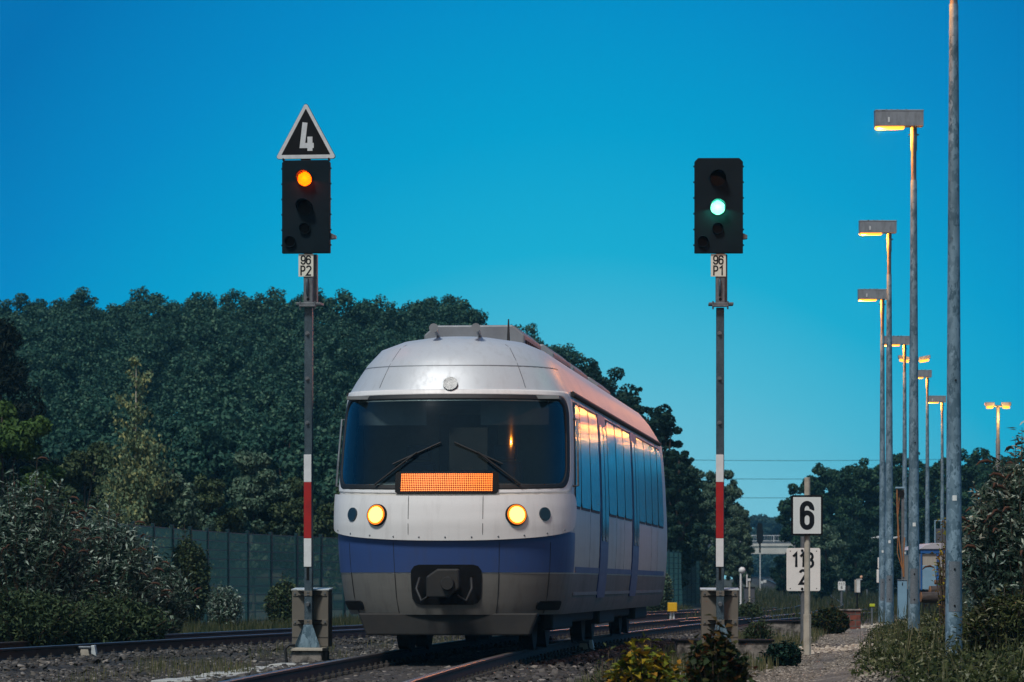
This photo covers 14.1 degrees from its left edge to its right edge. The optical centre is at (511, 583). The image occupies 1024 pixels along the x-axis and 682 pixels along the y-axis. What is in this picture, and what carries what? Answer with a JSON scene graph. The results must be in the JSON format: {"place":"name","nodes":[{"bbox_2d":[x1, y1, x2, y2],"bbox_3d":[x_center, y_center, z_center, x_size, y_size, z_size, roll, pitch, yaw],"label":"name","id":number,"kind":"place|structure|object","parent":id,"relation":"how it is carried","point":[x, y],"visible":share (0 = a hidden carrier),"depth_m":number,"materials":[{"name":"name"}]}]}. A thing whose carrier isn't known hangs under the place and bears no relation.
{"place":"outdoors","nodes":[
{"label":"outdoors","id":0,"kind":"place"},
{"bbox_2d":[177,603,694,632],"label":"grass","id":1,"kind":"structure","parent":0,"point":[188,627],"depth_m":83.67,"materials":[{"name":"green plant"}]},
{"bbox_2d":[23,530,970,681],"bbox_3d":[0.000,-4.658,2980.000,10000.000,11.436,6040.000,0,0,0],"label":"ground","id":2,"kind":"structure","parent":0,"point":[727,583],"depth_m":175.85,"materials":[{"name":"soil"}]},
{"bbox_2d":[0,317,60,501],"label":"conifer","id":3,"kind":"object","parent":2,"relation":"on","point":[12,372],"visible":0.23,"depth_m":111.73,"materials":[{"name":"green plant"}]},
{"bbox_2d":[0,399,64,527],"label":"broadleaf tree","id":4,"kind":"object","parent":2,"relation":"on","point":[17,440],"visible":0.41,"depth_m":87.65,"materials":[{"name":"green plant"}]},
{"bbox_2d":[0,576,90,646],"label":"bush","id":5,"kind":"object","parent":2,"relation":"on","point":[27,616],"visible":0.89,"depth_m":57.72,"materials":[{"name":"green plant"}]},
{"bbox_2d":[0,456,99,607],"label":"buddleia bush","id":6,"kind":"object","parent":2,"relation":"on","point":[45,557],"visible":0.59,"depth_m":61.72,"materials":[{"name":"green plant"}]},
{"bbox_2d":[33,485,78,523],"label":"broadleaf tree","id":7,"kind":"object","parent":2,"relation":"on","point":[71,491],"visible":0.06,"depth_m":103.94,"materials":[{"name":"green plant"}]},
{"bbox_2d":[35,418,99,504],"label":"broadleaf tree","id":8,"kind":"object","parent":2,"relation":"on","point":[60,448],"visible":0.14,"depth_m":162.11,"materials":[{"name":"green plant"}]},
{"bbox_2d":[59,441,124,522],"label":"broadleaf tree","id":9,"kind":"object","parent":2,"relation":"on","point":[81,468],"visible":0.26,"depth_m":109.79,"materials":[{"name":"green plant"}]},
{"bbox_2d":[64,491,163,615],"bbox_3d":[-6.418,-0.192,63.984,2.090,2.515,1.684,0,0,0],"label":"buddleia bush","id":10,"kind":"object","parent":2,"relation":"on","point":[115,565],"visible":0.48,"depth_m":63.75,"materials":[{"name":"green plant"}]},
{"bbox_2d":[65,433,163,533],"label":"broadleaf tree","id":11,"kind":"object","parent":2,"relation":"on","point":[112,440],"visible":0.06,"depth_m":159.31,"materials":[{"name":"green plant"}]},
{"bbox_2d":[65,589,178,643],"bbox_3d":[-5.874,0.571,59.986,2.088,1.000,1.480,0,0,0],"label":"bush","id":12,"kind":"object","parent":2,"relation":"on","point":[122,620],"visible":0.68,"depth_m":59.71,"materials":[{"name":"green plant"}]},
{"bbox_2d":[89,355,181,572],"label":"birch tree","id":13,"kind":"object","parent":2,"relation":"on","point":[146,492],"visible":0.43,"depth_m":107.81,"materials":[{"name":"green plant"}]},
{"bbox_2d":[136,537,201,633],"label":"buddleia bush","id":14,"kind":"object","parent":2,"relation":"on","point":[174,598],"visible":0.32,"depth_m":66.85,"materials":[{"name":"green plant"}]},
{"bbox_2d":[141,465,215,555],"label":"broadleaf tree","id":15,"kind":"object","parent":2,"relation":"on","point":[181,506],"visible":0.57,"depth_m":108.34,"materials":[{"name":"green plant"}]},
{"bbox_2d":[146,413,226,531],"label":"broadleaf tree","id":16,"kind":"object","parent":2,"relation":"on","point":[180,422],"visible":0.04,"depth_m":163.60,"materials":[{"name":"green plant"}]},
{"bbox_2d":[174,520,214,626],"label":"ivy shrub","id":17,"kind":"object","parent":2,"relation":"on","point":[193,560],"visible":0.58,"depth_m":89.87,"materials":[{"name":"green plant"}]},
{"bbox_2d":[175,473,244,584],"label":"broadleaf tree","id":18,"kind":"object","parent":2,"relation":"on","point":[209,495],"visible":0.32,"depth_m":112.70,"materials":[{"name":"green plant"}]},
{"bbox_2d":[168,408,278,608],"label":"broadleaf tree","id":19,"kind":"object","parent":2,"relation":"on","point":[203,450],"visible":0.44,"depth_m":159.06,"materials":[{"name":"green plant"}]},
{"bbox_2d":[203,580,244,628],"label":"shrub","id":20,"kind":"object","parent":2,"relation":"on","point":[227,606],"visible":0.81,"depth_m":87.91,"materials":[{"name":"green plant"}]},
{"bbox_2d":[151,663,307,681],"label":"cable trough","id":21,"kind":"object","parent":2,"relation":"on","point":[235,673],"visible":0.39,"depth_m":43.00,"materials":[{"name":"grey concrete"}]},
{"bbox_2d":[51,628,464,681],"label":"grass","id":22,"kind":"structure","parent":2,"relation":"on","point":[163,665],"depth_m":45.26,"materials":[{"name":"green plant"}]},
{"bbox_2d":[226,449,297,619],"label":"broadleaf tree","id":23,"kind":"object","parent":2,"relation":"on","point":[252,496],"visible":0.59,"depth_m":117.40,"materials":[{"name":"green plant"}]},
{"bbox_2d":[227,419,327,574],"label":"broadleaf tree","id":24,"kind":"object","parent":2,"relation":"on","point":[287,438],"visible":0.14,"depth_m":164.56,"materials":[{"name":"green plant"}]},
{"bbox_2d":[260,573,301,623],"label":"shrub","id":25,"kind":"object","parent":2,"relation":"on","point":[278,600],"visible":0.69,"depth_m":91.85,"materials":[{"name":"green plant"}]},
{"bbox_2d":[0,286,584,537],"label":"forest","id":26,"kind":"object","parent":2,"relation":"on","point":[207,360],"visible":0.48,"depth_m":214.58,"materials":[{"name":"green plant"}]},
{"bbox_2d":[259,477,337,592],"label":"broadleaf tree","id":27,"kind":"object","parent":2,"relation":"on","point":[292,509],"visible":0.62,"depth_m":117.34,"materials":[{"name":"green plant"}]},
{"bbox_2d":[277,433,341,608],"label":"broadleaf tree","id":28,"kind":"object","parent":2,"relation":"on","point":[324,458],"visible":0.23,"depth_m":160.30,"materials":[{"name":"green plant"}]},
{"bbox_2d":[314,485,350,614],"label":"broadleaf tree","id":29,"kind":"object","parent":2,"relation":"on","point":[328,508],"visible":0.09,"depth_m":121.90,"materials":[{"name":"green plant"}]},
{"bbox_2d":[0,517,699,625],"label":"fence","id":30,"kind":"object","parent":2,"relation":"on","point":[689,593],"visible":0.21,"depth_m":101.21,"materials":[{"name":"teal metal"}]},
{"bbox_2d":[0,629,751,681],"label":"gravel","id":31,"kind":"structure","parent":2,"relation":"on","point":[558,673],"depth_m":49.91,"materials":[{"name":"grey gravel"}]},
{"bbox_2d":[277,104,336,662],"bbox_3d":[-2.492,-2.357,50.342,0.722,6.955,0.720,0,0,7],"label":"railway signal","id":32,"kind":"object","parent":31,"relation":"on","point":[308,236],"visible":0.99,"depth_m":50.23,"materials":[{"name":"metal"}]},
{"bbox_2d":[219,577,859,681],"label":"railway track","id":33,"kind":"structure","parent":31,"relation":"on","point":[470,669],"depth_m":49.59,"materials":[{"name":"metal"}]},
{"bbox_2d":[334,319,666,651],"bbox_3d":[0.243,-1.185,58.353,2.904,4.031,22.400,0,0,5],"label":"railcar","id":34,"kind":"object","parent":33,"relation":"on","point":[508,479],"visible":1,"depth_m":48.45,"materials":[{"name":"paint"}]},
{"bbox_2d":[439,415,497,470],"bbox_3d":[-0.529,-1.100,50.128,0.720,1.900,0.018,0,0,5],"label":"cab door","id":35,"kind":"structure","parent":34,"relation":"in","point":[445,421],"depth_m":50.14,"materials":[{"name":"metal"}]},
{"bbox_2d":[449,427,487,470],"bbox_3d":[-0.530,-1.500,50.110,0.480,0.800,0.013,0,0,5],"label":"door window","id":36,"kind":"structure","parent":34,"relation":"in","point":[475,438],"depth_m":50.10,"materials":[{"name":"glass"}]},
{"bbox_2d":[573,402,580,508],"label":"side window","id":37,"kind":"structure","parent":34,"relation":"in","point":[575,407],"depth_m":49.29,"materials":[{"name":"blue glass"}]},
{"bbox_2d":[578,405,590,511],"bbox_3d":[0.871,-1.530,50.550,0.083,1.281,1.520,0,0,5],"label":"side window","id":38,"kind":"structure","parent":34,"relation":"in","point":[584,434],"depth_m":50.52,"materials":[{"name":"blue glass"}]},
{"bbox_2d":[587,410,599,513],"bbox_3d":[1.021,-1.530,52.143,0.083,1.281,1.560,0,0,5],"label":"side window","id":39,"kind":"structure","parent":34,"relation":"in","point":[592,421],"depth_m":52.06,"materials":[{"name":"blue glass"}]},
{"bbox_2d":[596,414,608,597],"bbox_3d":[1.167,-1.000,53.706,0.110,2.364,1.380,0,0,5],"label":"door","id":40,"kind":"structure","parent":34,"relation":"in","point":[602,442],"depth_m":53.51,"materials":[{"name":"blue paint"}]},
{"bbox_2d":[605,420,616,517],"bbox_3d":[1.316,-1.530,55.289,0.083,1.281,1.560,0,0,5],"label":"side window","id":41,"kind":"structure","parent":34,"relation":"in","point":[612,486],"depth_m":55.21,"materials":[{"name":"blue glass"}]},
{"bbox_2d":[613,424,624,519],"bbox_3d":[1.467,-1.530,56.902,0.083,1.281,1.560,0,0,5],"label":"side window","id":42,"kind":"structure","parent":34,"relation":"in","point":[617,430],"depth_m":56.81,"materials":[{"name":"blue glass"}]},
{"bbox_2d":[621,429,632,520],"bbox_3d":[1.619,-1.530,58.515,0.083,1.281,1.560,0,0,5],"label":"side window","id":43,"kind":"structure","parent":34,"relation":"in","point":[625,436],"depth_m":58.42,"materials":[{"name":"blue glass"}]},
{"bbox_2d":[628,432,639,595],"bbox_3d":[1.765,-1.000,60.078,0.110,2.364,1.380,0,0,5],"label":"door","id":44,"kind":"structure","parent":34,"relation":"in","point":[633,447],"depth_m":59.89,"materials":[{"name":"blue paint"}]},
{"bbox_2d":[636,437,645,524],"bbox_3d":[1.916,-1.530,61.610,0.084,1.281,1.560,0,0,5],"label":"side window","id":45,"kind":"structure","parent":34,"relation":"in","point":[640,455],"depth_m":61.56,"materials":[{"name":"blue glass"}]},
{"bbox_2d":[642,440,651,525],"bbox_3d":[2.068,-1.530,63.223,0.084,1.281,1.560,0,0,5],"label":"side window","id":46,"kind":"structure","parent":34,"relation":"in","point":[647,469],"depth_m":63.15,"materials":[{"name":"blue glass"}]},
{"bbox_2d":[649,444,657,526],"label":"side window","id":47,"kind":"structure","parent":34,"relation":"in","point":[654,491],"depth_m":64.76,"materials":[{"name":"blue glass"}]},
{"bbox_2d":[655,447,663,528],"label":"side window","id":48,"kind":"structure","parent":34,"relation":"in","point":[658,460],"depth_m":66.26,"materials":[{"name":"blue glass"}]},
{"bbox_2d":[0,607,775,673],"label":"railway track","id":49,"kind":"structure","parent":2,"relation":"on","point":[13,650],"depth_m":60.45,"materials":[{"name":"metal"}]},
{"bbox_2d":[570,357,606,385],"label":"broadleaf tree","id":50,"kind":"object","parent":2,"relation":"on","point":[591,370],"visible":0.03,"depth_m":173.50,"materials":[{"name":"green plant"}]},
{"bbox_2d":[594,367,641,415],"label":"broadleaf tree","id":51,"kind":"object","parent":2,"relation":"on","point":[611,387],"visible":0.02,"depth_m":171.72,"materials":[{"name":"green plant"}]},
{"bbox_2d":[613,387,657,417],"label":"broadleaf tree","id":52,"kind":"object","parent":2,"relation":"on","point":[630,401],"visible":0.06,"depth_m":169.61,"materials":[{"name":"green plant"}]},
{"bbox_2d":[601,631,685,681],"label":"bramble bush","id":53,"kind":"object","parent":2,"relation":"on","point":[633,665],"visible":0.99,"depth_m":31.92,"materials":[{"name":"green plant"}]},
{"bbox_2d":[637,404,679,512],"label":"broadleaf tree","id":54,"kind":"object","parent":2,"relation":"on","point":[659,421],"visible":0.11,"depth_m":167.60,"materials":[{"name":"green plant"}]},
{"bbox_2d":[647,571,674,611],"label":"bush","id":55,"kind":"object","parent":2,"relation":"on","point":[667,597],"visible":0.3,"depth_m":121.85,"materials":[{"name":"green plant"}]},
{"bbox_2d":[654,422,691,549],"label":"broadleaf tree","id":56,"kind":"object","parent":2,"relation":"on","point":[666,440],"visible":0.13,"depth_m":167.86,"materials":[{"name":"green plant"}]},
{"bbox_2d":[663,454,711,586],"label":"broadleaf tree","id":57,"kind":"object","parent":2,"relation":"on","point":[688,527],"visible":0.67,"depth_m":165.59,"materials":[{"name":"green plant"}]},
{"bbox_2d":[690,469,743,590],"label":"willow tree","id":58,"kind":"object","parent":2,"relation":"on","point":[707,507],"visible":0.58,"depth_m":183.58,"materials":[{"name":"green plant"}]},
{"bbox_2d":[677,614,757,681],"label":"bramble bush","id":59,"kind":"object","parent":2,"relation":"on","point":[714,658],"visible":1,"depth_m":28.92,"materials":[{"name":"green plant"}]},
{"bbox_2d":[693,158,746,655],"bbox_3d":[2.536,-2.027,50.340,0.659,6.295,0.720,0,0,1],"label":"railway signal","id":60,"kind":"object","parent":2,"relation":"on","point":[718,229],"visible":0.94,"depth_m":50.20,"materials":[{"name":"metal"}]},
{"bbox_2d":[674,639,774,663],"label":"wall","id":61,"kind":"structure","parent":2,"relation":"on","point":[754,646],"depth_m":53.51,"materials":[{"name":"concrete"}]},
{"bbox_2d":[724,506,754,598],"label":"willow tree","id":62,"kind":"object","parent":2,"relation":"on","point":[740,529],"visible":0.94,"depth_m":181.72,"materials":[{"name":"green plant"}]},
{"bbox_2d":[708,535,795,553],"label":"road bridge","id":63,"kind":"structure","parent":2,"relation":"on","point":[773,547],"depth_m":559.80,"materials":[{"name":"concrete"}]},
{"bbox_2d":[738,597,765,617],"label":"bush","id":64,"kind":"object","parent":2,"relation":"on","point":[751,610],"visible":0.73,"depth_m":99.91,"materials":[{"name":"green plant"}]},
{"bbox_2d":[640,606,878,671],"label":"grass","id":65,"kind":"structure","parent":2,"relation":"on","point":[762,665],"depth_m":58.47,"materials":[{"name":"green plant"}]},
{"bbox_2d":[742,617,776,638],"bbox_3d":[3.409,0.752,56.999,0.504,0.586,0.485,0,0,-36],"label":"bush","id":66,"kind":"object","parent":2,"relation":"on","point":[759,630],"visible":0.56,"depth_m":56.95,"materials":[{"name":"green plant"}]},
{"bbox_2d":[752,516,785,555],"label":"distant tree","id":67,"kind":"object","parent":2,"relation":"on","point":[770,526],"visible":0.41,"depth_m":638.79,"materials":[{"name":"green plant"}]},
{"bbox_2d":[759,620,799,638],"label":"wall","id":68,"kind":"structure","parent":2,"relation":"on","point":[785,626],"depth_m":76.00,"materials":[{"name":"concrete"}]},
{"bbox_2d":[756,635,804,668],"bbox_3d":[3.250,0.843,50.019,0.591,0.439,0.506,0,0,0],"label":"ivy plant","id":69,"kind":"object","parent":2,"relation":"on","point":[784,653],"visible":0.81,"depth_m":49.91,"materials":[{"name":"green plant"}]},
{"bbox_2d":[769,555,797,597],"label":"willow bush","id":70,"kind":"object","parent":2,"relation":"on","point":[778,573],"visible":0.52,"depth_m":209.77,"materials":[{"name":"green plant"}]},
{"bbox_2d":[674,580,896,628],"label":"railway track","id":71,"kind":"structure","parent":2,"relation":"on","point":[687,622],"depth_m":93.41,"materials":[{"name":"metal"}]},
{"bbox_2d":[786,536,819,642],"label":"kilometre board","id":72,"kind":"object","parent":2,"relation":"on","point":[794,569],"visible":0.73,"depth_m":65.94,"materials":[{"name":"metal"}]},
{"bbox_2d":[791,477,822,654],"bbox_3d":[4.136,-0.195,57.981,0.447,2.591,0.145,0,0,-2],"label":"number board","id":73,"kind":"object","parent":2,"relation":"on","point":[806,515],"visible":0.93,"depth_m":57.92,"materials":[{"name":"metal"}]},
{"bbox_2d":[775,475,840,557],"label":"broadleaf tree","id":74,"kind":"object","parent":2,"relation":"on","point":[784,508],"visible":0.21,"depth_m":234.63,"materials":[{"name":"green plant"}]},
{"bbox_2d":[810,560,837,601],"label":"willow bush","id":75,"kind":"object","parent":2,"relation":"on","point":[828,575],"visible":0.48,"depth_m":189.56,"materials":[{"name":"green plant"}]},
{"bbox_2d":[810,523,848,596],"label":"willow bush","id":76,"kind":"object","parent":2,"relation":"on","point":[834,546],"visible":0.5,"depth_m":204.55,"materials":[{"name":"green plant"}]},
{"bbox_2d":[806,462,853,538],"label":"broadleaf tree","id":77,"kind":"object","parent":2,"relation":"on","point":[825,475],"visible":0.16,"depth_m":239.24,"materials":[{"name":"green plant"}]},
{"bbox_2d":[811,601,852,633],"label":"bush","id":78,"kind":"object","parent":2,"relation":"on","point":[835,620],"visible":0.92,"depth_m":81.85,"materials":[{"name":"green plant"}]},
{"bbox_2d":[800,642,873,653],"bbox_3d":[4.974,0.897,61.459,3.447,0.325,10.728,0,0,0],"label":"rubble","id":79,"kind":"object","parent":2,"relation":"on","point":[827,648],"visible":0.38,"depth_m":61.74,"materials":[{"name":"stone"}]},
{"bbox_2d":[822,519,863,593],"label":"willow bush","id":80,"kind":"object","parent":2,"relation":"on","point":[846,530],"visible":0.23,"depth_m":221.75,"materials":[{"name":"green plant"}]},
{"bbox_2d":[828,458,879,540],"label":"broadleaf tree","id":81,"kind":"object","parent":2,"relation":"on","point":[858,482],"visible":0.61,"depth_m":236.89,"materials":[{"name":"green plant"}]},
{"bbox_2d":[839,527,878,597],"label":"willow bush","id":82,"kind":"object","parent":2,"relation":"on","point":[848,570],"visible":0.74,"depth_m":199.51,"materials":[{"name":"green plant"}]},
{"bbox_2d":[857,288,886,621],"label":"street lamp","id":83,"kind":"object","parent":2,"relation":"on","point":[864,294],"visible":0.82,"depth_m":99.04,"materials":[{"name":"metal"}]},
{"bbox_2d":[858,220,896,624],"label":"street lamp","id":84,"kind":"object","parent":2,"relation":"on","point":[878,227],"visible":0.91,"depth_m":80.31,"materials":[{"name":"metal"}]},
{"bbox_2d":[857,545,900,596],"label":"willow bush","id":85,"kind":"object","parent":2,"relation":"on","point":[869,560],"visible":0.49,"depth_m":189.79,"materials":[{"name":"green plant"}]},
{"bbox_2d":[884,335,909,589],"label":"street lamp","id":86,"kind":"object","parent":2,"relation":"on","point":[898,340],"visible":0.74,"depth_m":117.78,"materials":[{"name":"metal"}]},
{"bbox_2d":[874,109,923,631],"bbox_3d":[5.772,-2.967,61.631,0.728,8.227,0.258,0,0,0],"label":"street lamp","id":87,"kind":"object","parent":2,"relation":"on","point":[897,119],"visible":0.96,"depth_m":61.57,"materials":[{"name":"metal"}]},
{"bbox_2d":[895,487,904,578],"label":"hoist post","id":88,"kind":"object","parent":2,"relation":"on","point":[900,493],"visible":0.95,"depth_m":105.94,"materials":[{"name":"metal"}]},
{"bbox_2d":[897,579,906,618],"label":"electric cabinet","id":89,"kind":"object","parent":2,"relation":"on","point":[901,593],"visible":0.91,"depth_m":98.00,"materials":[{"name":"metal"}]},
{"bbox_2d":[870,452,934,550],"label":"broadleaf tree","id":90,"kind":"object","parent":2,"relation":"on","point":[897,478],"visible":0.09,"depth_m":235.35,"materials":[{"name":"green plant"}]},
{"bbox_2d":[904,543,944,614],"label":"site wagon","id":91,"kind":"object","parent":2,"relation":"on","point":[926,577],"visible":0.27,"depth_m":111.97,"materials":[{"name":"blue paint"}]},
{"bbox_2d":[918,369,931,589],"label":"street lamp","id":92,"kind":"object","parent":2,"relation":"on","point":[926,374],"visible":0.52,"depth_m":136.51,"materials":[{"name":"metal"}]},
{"bbox_2d":[922,518,945,623],"bbox_3d":[6.235,-0.111,60.025,0.524,1.904,0.329,0,0,20],"label":"thin shrub","id":93,"kind":"object","parent":2,"relation":"on","point":[942,577],"visible":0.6,"depth_m":59.98,"materials":[{"name":"green plant"}]},
{"bbox_2d":[848,607,1023,681],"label":"undergrowth","id":94,"kind":"object","parent":2,"relation":"on","point":[1014,672],"visible":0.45,"depth_m":40.66,"materials":[{"name":"green plant"}]},
{"bbox_2d":[929,395,945,553],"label":"street lamp","id":95,"kind":"object","parent":2,"relation":"on","point":[937,399],"visible":0.66,"depth_m":155.25,"materials":[{"name":"metal"}]},
{"bbox_2d":[907,457,969,543],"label":"broadleaf tree","id":96,"kind":"object","parent":2,"relation":"on","point":[934,474],"visible":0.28,"depth_m":231.22,"materials":[{"name":"green plant"}]},
{"bbox_2d":[945,0,962,654],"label":"street lamp","id":97,"kind":"object","parent":2,"relation":"on","point":[953,594],"visible":0.86,"depth_m":42.84,"materials":[{"name":"metal"}]},
{"bbox_2d":[949,561,959,611],"bbox_3d":[4.590,0.030,42.818,0.122,0.520,0.033,0,0,0],"label":"service door","id":98,"kind":"structure","parent":97,"relation":"in","point":[954,566],"depth_m":42.81,"materials":[{"name":"metal"}]},
{"bbox_2d":[929,447,995,543],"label":"broadleaf tree","id":99,"kind":"object","parent":2,"relation":"on","point":[971,470],"visible":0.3,"depth_m":224.46,"materials":[{"name":"green plant"}]},
{"bbox_2d":[944,421,1023,611],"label":"buddleia bush","id":100,"kind":"object","parent":2,"relation":"on","point":[992,557],"visible":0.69,"depth_m":43.78,"materials":[{"name":"green plant"}]},
{"bbox_2d":[951,583,1023,654],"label":"bush","id":101,"kind":"object","parent":2,"relation":"on","point":[1002,613],"visible":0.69,"depth_m":40.82,"materials":[{"name":"green plant"}]},
{"bbox_2d":[965,456,1019,524],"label":"broadleaf tree","id":102,"kind":"object","parent":2,"relation":"on","point":[986,476],"visible":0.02,"depth_m":221.77,"materials":[{"name":"green plant"}]},
{"bbox_2d":[985,402,1010,482],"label":"double lamp","id":103,"kind":"object","parent":2,"relation":"on","point":[991,405],"visible":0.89,"depth_m":149.94,"materials":[{"name":"metal"}]},
{"bbox_2d":[0,0,1023,578],"label":"sky","id":104,"kind":"structure","parent":0,"point":[527,162],"materials":[{"name":"blue"}]},
{"bbox_2d":[668,585,969,625],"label":"grass","id":105,"kind":"structure","parent":0,"point":[766,598],"depth_m":159.67,"materials":[{"name":"green plant"}]},
{"bbox_2d":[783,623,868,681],"bbox_3d":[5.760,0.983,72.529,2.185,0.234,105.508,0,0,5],"label":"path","id":106,"kind":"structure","parent":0,"point":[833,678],"depth_m":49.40,"materials":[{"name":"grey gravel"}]},
{"bbox_2d":[747,622,909,681],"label":"path gravel","id":107,"kind":"structure","parent":0,"point":[780,674],"depth_m":47.87,"materials":[{"name":"grey gravel"}]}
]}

